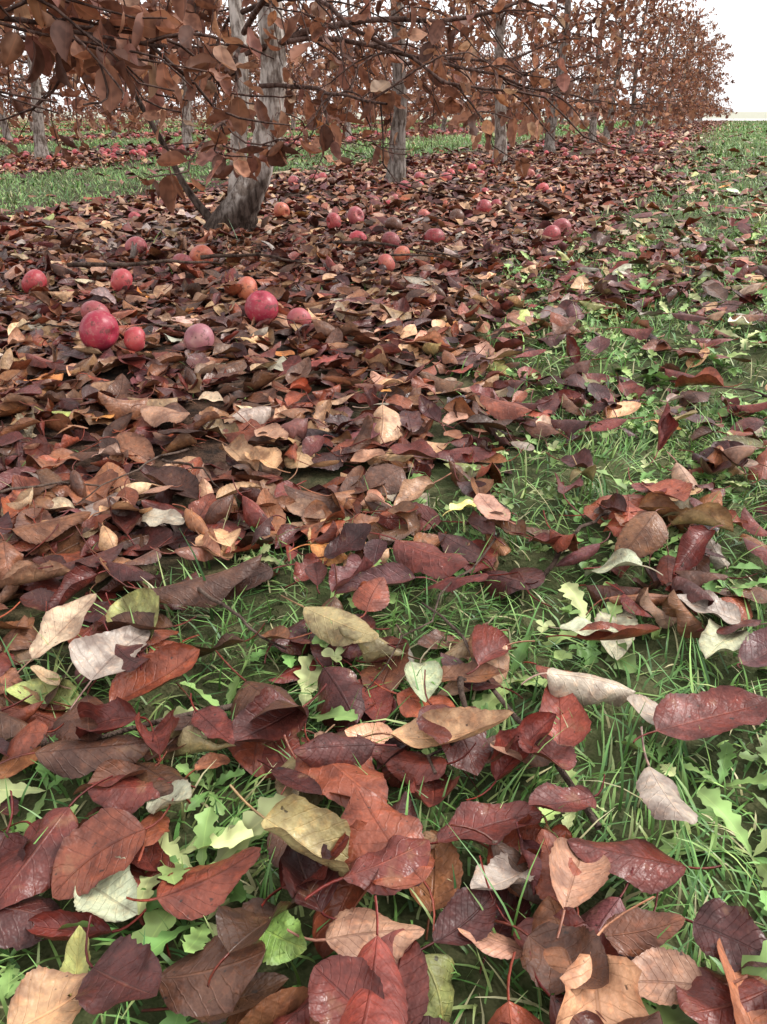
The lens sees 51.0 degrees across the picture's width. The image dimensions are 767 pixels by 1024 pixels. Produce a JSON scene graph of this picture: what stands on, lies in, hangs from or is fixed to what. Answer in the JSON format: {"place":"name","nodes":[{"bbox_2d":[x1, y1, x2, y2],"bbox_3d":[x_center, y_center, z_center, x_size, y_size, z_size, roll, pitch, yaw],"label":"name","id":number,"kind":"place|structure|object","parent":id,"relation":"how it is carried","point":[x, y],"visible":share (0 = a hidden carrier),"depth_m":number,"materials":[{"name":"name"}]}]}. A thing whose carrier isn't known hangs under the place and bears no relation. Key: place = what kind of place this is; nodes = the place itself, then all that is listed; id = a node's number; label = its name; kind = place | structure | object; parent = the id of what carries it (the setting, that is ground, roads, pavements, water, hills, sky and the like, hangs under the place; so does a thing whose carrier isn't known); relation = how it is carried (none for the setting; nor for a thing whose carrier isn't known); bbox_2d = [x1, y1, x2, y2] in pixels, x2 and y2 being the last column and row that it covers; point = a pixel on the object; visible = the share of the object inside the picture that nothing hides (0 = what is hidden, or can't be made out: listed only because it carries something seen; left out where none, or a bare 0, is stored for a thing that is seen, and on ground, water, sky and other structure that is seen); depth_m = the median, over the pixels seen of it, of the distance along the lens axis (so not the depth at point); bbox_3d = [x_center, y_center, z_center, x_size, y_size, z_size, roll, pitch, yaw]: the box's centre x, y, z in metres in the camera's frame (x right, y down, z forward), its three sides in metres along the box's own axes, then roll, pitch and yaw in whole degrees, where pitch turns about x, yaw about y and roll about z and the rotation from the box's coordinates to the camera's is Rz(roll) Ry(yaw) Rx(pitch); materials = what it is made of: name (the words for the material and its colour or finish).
{"place":"outdoors","nodes":[
{"label":"outdoors","id":0,"kind":"place"},
{"bbox_2d":[0,112,766,1023],"bbox_3d":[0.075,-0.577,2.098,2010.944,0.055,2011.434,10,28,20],"label":"ground","id":1,"kind":"structure","parent":0,"point":[210,452],"depth_m":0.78,"materials":[{"name":"plant"}]},
{"bbox_2d":[0,60,26,126],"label":"apple tree","id":2,"kind":"object","parent":1,"relation":"on","point":[15,64],"visible":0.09,"depth_m":21.44,"materials":[{"name":"brown plant"}]},
{"bbox_2d":[0,4,66,140],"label":"apple tree","id":3,"kind":"object","parent":1,"relation":"on","point":[8,133],"visible":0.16,"depth_m":11.94,"materials":[{"name":"brown plant"}]},
{"bbox_2d":[21,269,46,292],"bbox_3d":[-0.868,-0.570,1.996,0.060,0.063,0.066,10,28,20],"label":"apple","id":4,"kind":"object","parent":1,"relation":"on","point":[32,278],"visible":0.68,"depth_m":1.97,"materials":[{"name":"red food"}]},
{"bbox_2d":[0,25,72,125],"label":"apple tree","id":5,"kind":"object","parent":1,"relation":"on","point":[53,104],"visible":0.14,"depth_m":22.83,"materials":[{"name":"brown plant"}]},
{"bbox_2d":[0,3,93,130],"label":"apple tree","id":6,"kind":"object","parent":1,"relation":"on","point":[21,75],"visible":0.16,"depth_m":17.32,"materials":[{"name":"brown plant"}]},
{"bbox_2d":[0,0,170,159],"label":"apple tree","id":7,"kind":"object","parent":1,"relation":"on","point":[40,147],"visible":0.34,"depth_m":7.31,"materials":[{"name":"brown plant"}]},
{"bbox_2d":[80,300,109,316],"bbox_3d":[-0.598,-0.411,1.671,0.062,0.058,0.055,10,28,20],"label":"apple","id":8,"kind":"object","parent":1,"relation":"on","point":[88,306],"visible":0.44,"depth_m":1.65,"materials":[{"name":"red food"}]},
{"bbox_2d":[79,310,118,350],"bbox_3d":[-0.531,-0.339,1.501,0.075,0.075,0.069,-19,32,-33],"label":"apple","id":9,"kind":"object","parent":1,"relation":"on","point":[99,329],"visible":0.98,"depth_m":1.48,"materials":[{"name":"red food"}]},
{"bbox_2d":[63,76,144,117],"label":"apple tree","id":10,"kind":"object","parent":1,"relation":"on","point":[95,101],"visible":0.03,"depth_m":24.82,"materials":[{"name":"brown plant"}]},
{"bbox_2d":[52,0,170,135],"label":"apple tree","id":11,"kind":"object","parent":1,"relation":"on","point":[93,108],"visible":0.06,"depth_m":13.65,"materials":[{"name":"brown plant"}]},
{"bbox_2d":[68,20,160,120],"bbox_3d":[-6.848,-10.597,19.354,2.386,2.660,2.072,18,32,32],"label":"apple tree","id":12,"kind":"object","parent":1,"relation":"on","point":[91,111],"visible":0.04,"depth_m":19.61,"materials":[{"name":"brown plant"}]},
{"bbox_2d":[110,268,132,291],"bbox_3d":[-0.649,-0.573,1.995,0.058,0.060,0.058,10,28,20],"label":"apple","id":13,"kind":"object","parent":1,"relation":"on","point":[120,278],"visible":0.88,"depth_m":1.97,"materials":[{"name":"red food"}]},
{"bbox_2d":[124,236,146,252],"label":"apple","id":14,"kind":"object","parent":1,"relation":"on","point":[140,242],"visible":0.63,"depth_m":2.45,"materials":[{"name":"red food"}]},
{"bbox_2d":[124,327,148,351],"bbox_3d":[-0.468,-0.326,1.516,0.044,0.047,0.044,10,28,20],"label":"apple","id":15,"kind":"object","parent":1,"relation":"on","point":[134,338],"visible":0.98,"depth_m":1.50,"materials":[{"name":"red food"}]},
{"bbox_2d":[120,6,190,124],"bbox_3d":[-5.987,-11.580,20.899,2.211,3.021,1.996,8,28,16],"label":"apple tree","id":16,"kind":"object","parent":1,"relation":"on","point":[173,114],"visible":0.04,"depth_m":20.99,"materials":[{"name":"brown plant"}]},
{"bbox_2d":[0,0,325,141],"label":"apple tree","id":17,"kind":"object","parent":1,"relation":"on","point":[68,38],"visible":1,"depth_m":1.28,"materials":[{"name":"brown plant"}]},
{"bbox_2d":[172,251,192,266],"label":"apple","id":18,"kind":"object","parent":1,"relation":"on","point":[182,257],"visible":0.56,"depth_m":2.28,"materials":[{"name":"red food"}]},
{"bbox_2d":[86,0,287,149],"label":"apple tree","id":19,"kind":"object","parent":1,"relation":"on","point":[186,134],"visible":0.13,"depth_m":9.20,"materials":[{"name":"brown plant"}]},
{"bbox_2d":[145,0,228,132],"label":"apple tree","id":20,"kind":"object","parent":1,"relation":"on","point":[193,114],"visible":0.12,"depth_m":15.63,"materials":[{"name":"brown plant"}]},
{"bbox_2d":[171,38,216,122],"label":"apple tree","id":21,"kind":"object","parent":1,"relation":"on","point":[199,97],"visible":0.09,"depth_m":28.86,"materials":[{"name":"brown plant"}]},
{"bbox_2d":[184,323,213,350],"bbox_3d":[-0.343,-0.321,1.495,0.056,0.057,0.054,-1,27,-2],"label":"apple","id":22,"kind":"object","parent":1,"relation":"on","point":[200,335],"visible":0.84,"depth_m":1.48,"materials":[{"name":"pink food"}]},
{"bbox_2d":[189,245,213,269],"bbox_3d":[-0.531,-0.742,2.341,0.067,0.071,0.068,10,28,20],"label":"apple","id":23,"kind":"object","parent":1,"relation":"on","point":[197,251],"visible":0.59,"depth_m":2.32,"materials":[{"name":"food"}]},
{"bbox_2d":[168,11,253,124],"bbox_3d":[-5.205,-12.573,22.860,2.762,3.080,2.399,14,30,26],"label":"apple tree","id":24,"kind":"object","parent":1,"relation":"on","point":[198,103],"visible":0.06,"depth_m":22.87,"materials":[{"name":"brown plant"}]},
{"bbox_2d":[194,3,296,130],"bbox_3d":[-3.049,-9.815,17.002,2.211,3.371,2.376,15,30,27],"label":"apple tree","id":25,"kind":"object","parent":1,"relation":"on","point":[257,79],"visible":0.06,"depth_m":17.23,"materials":[{"name":"brown plant"}]},
{"bbox_2d":[205,20,285,124],"bbox_3d":[-4.043,-13.442,24.698,2.676,2.984,2.324,14,30,26],"label":"apple tree","id":26,"kind":"object","parent":1,"relation":"on","point":[250,89],"visible":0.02,"depth_m":24.88,"materials":[{"name":"brown plant"}]},
{"bbox_2d":[237,276,257,299],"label":"apple","id":27,"kind":"object","parent":1,"relation":"on","point":[249,285],"visible":0.58,"depth_m":1.90,"materials":[{"name":"food"}]},
{"bbox_2d":[245,290,278,323],"bbox_3d":[-0.259,-0.435,1.711,0.073,0.071,0.073,10,28,20],"label":"apple","id":28,"kind":"object","parent":1,"relation":"on","point":[260,305],"visible":0.88,"depth_m":1.69,"materials":[{"name":"red food"}]},
{"bbox_2d":[198,0,346,138],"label":"apple tree","id":29,"kind":"object","parent":1,"relation":"on","point":[202,124],"visible":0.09,"depth_m":10.89,"materials":[{"name":"brown plant"}]},
{"bbox_2d":[274,202,289,215],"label":"apple","id":30,"kind":"object","parent":1,"relation":"on","point":[281,208],"visible":0.89,"depth_m":3.46,"materials":[{"name":"orange food"}]},
{"bbox_2d":[254,20,315,116],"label":"apple tree","id":31,"kind":"object","parent":1,"relation":"on","point":[255,21],"visible":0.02,"depth_m":26.80,"materials":[{"name":"brown plant"}]},
{"bbox_2d":[256,0,331,128],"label":"apple tree","id":32,"kind":"object","parent":1,"relation":"on","point":[292,120],"visible":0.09,"depth_m":19.23,"materials":[{"name":"brown plant"}]},
{"bbox_2d":[287,308,311,326],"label":"apple","id":33,"kind":"object","parent":1,"relation":"on","point":[296,315],"visible":0.71,"depth_m":1.64,"materials":[{"name":"red food"}]},
{"bbox_2d":[294,53,323,115],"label":"apple tree","id":34,"kind":"object","parent":1,"relation":"on","point":[311,91],"visible":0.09,"depth_m":36.01,"materials":[{"name":"brown plant"}]},
{"bbox_2d":[293,41,340,115],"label":"apple tree","id":35,"kind":"object","parent":1,"relation":"on","point":[320,77],"visible":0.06,"depth_m":28.52,"materials":[{"name":"brown plant"}]},
{"bbox_2d":[296,0,363,126],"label":"apple tree","id":36,"kind":"object","parent":1,"relation":"on","point":[352,108],"visible":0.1,"depth_m":21.02,"materials":[{"name":"brown plant"}]},
{"bbox_2d":[0,0,661,231],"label":"apple tree","id":37,"kind":"object","parent":1,"relation":"on","point":[250,175],"visible":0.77,"depth_m":2.49,"materials":[{"name":"brown plant"}]},
{"bbox_2d":[326,212,340,228],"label":"apple","id":38,"kind":"object","parent":1,"relation":"on","point":[333,219],"visible":0.88,"depth_m":3.09,"materials":[{"name":"red food"}]},
{"bbox_2d":[314,35,360,114],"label":"apple tree","id":39,"kind":"object","parent":1,"relation":"on","point":[340,89],"visible":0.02,"depth_m":30.43,"materials":[{"name":"brown plant"}]},
{"bbox_2d":[0,124,690,244],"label":"fallen leaves","id":40,"kind":"object","parent":1,"relation":"on","point":[394,222],"visible":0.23,"depth_m":6.92,"materials":[{"name":"brown plant"}]},
{"bbox_2d":[294,0,413,136],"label":"apple tree","id":41,"kind":"object","parent":1,"relation":"on","point":[348,127],"visible":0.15,"depth_m":12.92,"materials":[{"name":"brown plant"}]},
{"bbox_2d":[348,206,363,224],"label":"apple","id":42,"kind":"object","parent":1,"relation":"on","point":[355,214],"visible":0.87,"depth_m":3.20,"materials":[{"name":"red food"}]},
{"bbox_2d":[351,2,393,124],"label":"apple tree","id":43,"kind":"object","parent":1,"relation":"on","point":[388,77],"visible":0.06,"depth_m":23.02,"materials":[{"name":"brown plant"}]},
{"bbox_2d":[0,119,766,1023],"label":"fallen leaves","id":44,"kind":"object","parent":1,"relation":"on","point":[610,961],"depth_m":0.79,"materials":[{"name":"brown plant"}]},
{"bbox_2d":[0,222,766,1023],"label":"broadleaf weeds","id":45,"kind":"object","parent":1,"relation":"on","point":[232,836],"visible":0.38,"depth_m":0.65,"materials":[{"name":"green plant"}]},
{"bbox_2d":[378,254,394,272],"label":"apple","id":46,"kind":"object","parent":1,"relation":"on","point":[387,261],"visible":0.79,"depth_m":2.25,"materials":[{"name":"food"}]},
{"bbox_2d":[382,232,399,249],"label":"apple","id":47,"kind":"object","parent":1,"relation":"on","point":[391,238],"visible":0.62,"depth_m":2.62,"materials":[{"name":"red food"}]},
{"bbox_2d":[332,0,451,122],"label":"apple tree","id":48,"kind":"object","parent":1,"relation":"on","point":[385,27],"visible":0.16,"depth_m":14.53,"materials":[{"name":"brown plant"}]},
{"bbox_2d":[358,22,430,123],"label":"apple tree","id":49,"kind":"object","parent":1,"relation":"on","point":[385,56],"visible":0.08,"depth_m":24.93,"materials":[{"name":"brown plant"}]},
{"bbox_2d":[394,246,409,261],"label":"apple","id":50,"kind":"object","parent":1,"relation":"on","point":[402,250],"visible":0.73,"depth_m":2.39,"materials":[{"name":"food"}]},
{"bbox_2d":[406,40,422,114],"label":"apple tree","id":51,"kind":"object","parent":1,"relation":"on","point":[408,69],"visible":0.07,"depth_m":35.85,"materials":[{"name":"brown plant"}]},
{"bbox_2d":[407,42,445,122],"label":"apple tree","id":52,"kind":"object","parent":1,"relation":"on","point":[427,82],"visible":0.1,"depth_m":27.26,"materials":[{"name":"brown plant"}]},
{"bbox_2d":[424,228,444,243],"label":"apple","id":53,"kind":"object","parent":1,"relation":"on","point":[436,235],"visible":0.66,"depth_m":2.72,"materials":[{"name":"red food"}]},
{"bbox_2d":[248,0,624,184],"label":"apple tree","id":54,"kind":"object","parent":1,"relation":"on","point":[396,166],"visible":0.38,"depth_m":4.62,"materials":[{"name":"brown plant"}]},
{"bbox_2d":[424,36,464,117],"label":"apple tree","id":55,"kind":"object","parent":1,"relation":"on","point":[450,116],"visible":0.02,"depth_m":28.53,"materials":[{"name":"brown plant"}]},
{"bbox_2d":[409,0,493,131],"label":"apple tree","id":56,"kind":"object","parent":1,"relation":"on","point":[443,124],"visible":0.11,"depth_m":16.59,"materials":[{"name":"brown plant"}]},
{"bbox_2d":[442,41,491,115],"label":"apple tree","id":57,"kind":"object","parent":1,"relation":"on","point":[475,84],"depth_m":30.41,"materials":[{"name":"brown plant"}]},
{"bbox_2d":[428,0,521,129],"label":"apple tree","id":58,"kind":"object","parent":1,"relation":"on","point":[493,98],"visible":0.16,"depth_m":18.09,"materials":[{"name":"brown plant"}]},
{"bbox_2d":[476,199,491,215],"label":"apple","id":59,"kind":"object","parent":1,"relation":"on","point":[484,205],"visible":0.81,"depth_m":3.60,"materials":[{"name":"red food"}]},
{"bbox_2d":[462,0,539,121],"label":"apple tree","id":60,"kind":"object","parent":1,"relation":"on","point":[511,28],"visible":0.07,"depth_m":20.14,"materials":[{"name":"brown plant"}]},
{"bbox_2d":[376,0,633,162],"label":"apple tree","id":61,"kind":"object","parent":1,"relation":"on","point":[497,23],"visible":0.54,"depth_m":6.53,"materials":[{"name":"brown plant"}]},
{"bbox_2d":[463,0,554,113],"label":"apple tree","id":62,"kind":"object","parent":1,"relation":"on","point":[517,54],"visible":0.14,"depth_m":22.03,"materials":[{"name":"brown plant"}]},
{"bbox_2d":[518,34,567,114],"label":"apple tree","id":63,"kind":"object","parent":1,"relation":"on","point":[541,67],"visible":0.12,"depth_m":23.80,"materials":[{"name":"brown plant"}]},
{"bbox_2d":[542,225,560,237],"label":"apple","id":64,"kind":"object","parent":1,"relation":"on","point":[552,231],"visible":0.49,"depth_m":2.70,"materials":[{"name":"red food"}]},
{"bbox_2d":[527,40,581,116],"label":"apple tree","id":65,"kind":"object","parent":1,"relation":"on","point":[552,50],"visible":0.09,"depth_m":25.74,"materials":[{"name":"brown plant"}]},
{"bbox_2d":[552,218,570,234],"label":"apple","id":66,"kind":"object","parent":1,"relation":"on","point":[561,224],"visible":0.48,"depth_m":2.83,"materials":[{"name":"red food"}]},
{"bbox_2d":[543,49,587,122],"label":"apple tree","id":67,"kind":"object","parent":1,"relation":"on","point":[571,92],"visible":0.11,"depth_m":27.66,"materials":[{"name":"brown plant"}]},
{"bbox_2d":[444,0,698,152],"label":"apple tree","id":68,"kind":"object","parent":1,"relation":"on","point":[549,141],"visible":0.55,"depth_m":8.55,"materials":[{"name":"brown plant"}]},
{"bbox_2d":[567,31,601,115],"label":"apple tree","id":69,"kind":"object","parent":1,"relation":"on","point":[575,89],"visible":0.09,"depth_m":29.49,"materials":[{"name":"brown plant"}]},
{"bbox_2d":[569,34,612,119],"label":"apple tree","id":70,"kind":"object","parent":1,"relation":"on","point":[589,60],"visible":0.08,"depth_m":31.31,"materials":[{"name":"brown plant"}]},
{"bbox_2d":[511,0,682,142],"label":"apple tree","id":71,"kind":"object","parent":1,"relation":"on","point":[578,33],"visible":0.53,"depth_m":10.32,"materials":[{"name":"brown plant"}]},
{"bbox_2d":[579,47,622,114],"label":"apple tree","id":72,"kind":"object","parent":1,"relation":"on","point":[603,74],"visible":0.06,"depth_m":33.29,"materials":[{"name":"brown plant"}]},
{"bbox_2d":[590,55,628,115],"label":"apple tree","id":73,"kind":"object","parent":1,"relation":"on","point":[613,83],"visible":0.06,"depth_m":35.47,"materials":[{"name":"brown plant"}]},
{"bbox_2d":[544,0,696,138],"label":"apple tree","id":74,"kind":"object","parent":1,"relation":"on","point":[606,133],"visible":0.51,"depth_m":12.27,"materials":[{"name":"brown plant"}]},
{"bbox_2d":[562,0,703,136],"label":"apple tree","id":75,"kind":"object","parent":1,"relation":"on","point":[635,76],"visible":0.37,"depth_m":13.95,"materials":[{"name":"brown plant"}]},
{"bbox_2d":[601,0,704,131],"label":"apple tree","id":76,"kind":"object","parent":1,"relation":"on","point":[690,12],"visible":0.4,"depth_m":15.88,"materials":[{"name":"brown plant"}]},
{"bbox_2d":[613,0,710,130],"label":"apple tree","id":77,"kind":"object","parent":1,"relation":"on","point":[679,67],"visible":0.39,"depth_m":17.32,"materials":[{"name":"brown plant"}]},
{"bbox_2d":[630,5,714,127],"bbox_3d":[7.207,-10.805,19.630,2.106,2.765,1.906,-22,34,-36],"label":"apple tree","id":78,"kind":"object","parent":1,"relation":"on","point":[696,73],"visible":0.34,"depth_m":19.52,"materials":[{"name":"brown plant"}]},
{"bbox_2d":[649,0,723,126],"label":"apple tree","id":79,"kind":"object","parent":1,"relation":"on","point":[701,48],"visible":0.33,"depth_m":21.38,"materials":[{"name":"brown plant"}]},
{"bbox_2d":[641,10,734,125],"bbox_3d":[8.810,-12.893,23.493,2.765,3.083,2.401,18,32,32],"label":"apple tree","id":80,"kind":"object","parent":1,"relation":"on","point":[705,94],"visible":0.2,"depth_m":23.31,"materials":[{"name":"brown plant"}]},
{"bbox_2d":[647,18,728,123],"bbox_3d":[9.402,-13.739,25.209,2.385,3.063,2.747,-23,34,-38],"label":"apple tree","id":81,"kind":"object","parent":1,"relation":"on","point":[704,85],"visible":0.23,"depth_m":25.00,"materials":[{"name":"brown plant"}]},
{"bbox_2d":[668,7,731,122],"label":"apple tree","id":82,"kind":"object","parent":1,"relation":"on","point":[710,61],"visible":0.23,"depth_m":26.84,"materials":[{"name":"brown plant"}]},
{"bbox_2d":[680,33,725,121],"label":"apple tree","id":83,"kind":"object","parent":1,"relation":"on","point":[714,87],"visible":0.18,"depth_m":29.13,"materials":[{"name":"brown plant"}]},
{"bbox_2d":[695,22,733,121],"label":"apple tree","id":84,"kind":"object","parent":1,"relation":"on","point":[721,60],"visible":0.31,"depth_m":31.08,"materials":[{"name":"brown plant"}]},
{"bbox_2d":[697,52,737,120],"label":"apple tree","id":85,"kind":"object","parent":1,"relation":"on","point":[731,109],"visible":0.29,"depth_m":32.81,"materials":[{"name":"brown plant"}]},
{"bbox_2d":[0,0,766,100],"label":"sky","id":86,"kind":"structure","parent":0,"point":[743,23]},
{"bbox_2d":[3,93,766,111],"bbox_3d":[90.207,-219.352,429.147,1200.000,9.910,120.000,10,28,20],"label":"hills","id":87,"kind":"structure","parent":0,"point":[749,102],"depth_m":384.64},
{"bbox_2d":[564,118,766,120],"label":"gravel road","id":88,"kind":"structure","parent":0,"point":[728,119],"depth_m":41.31,"materials":[{"name":"grey gravel"}]}
]}

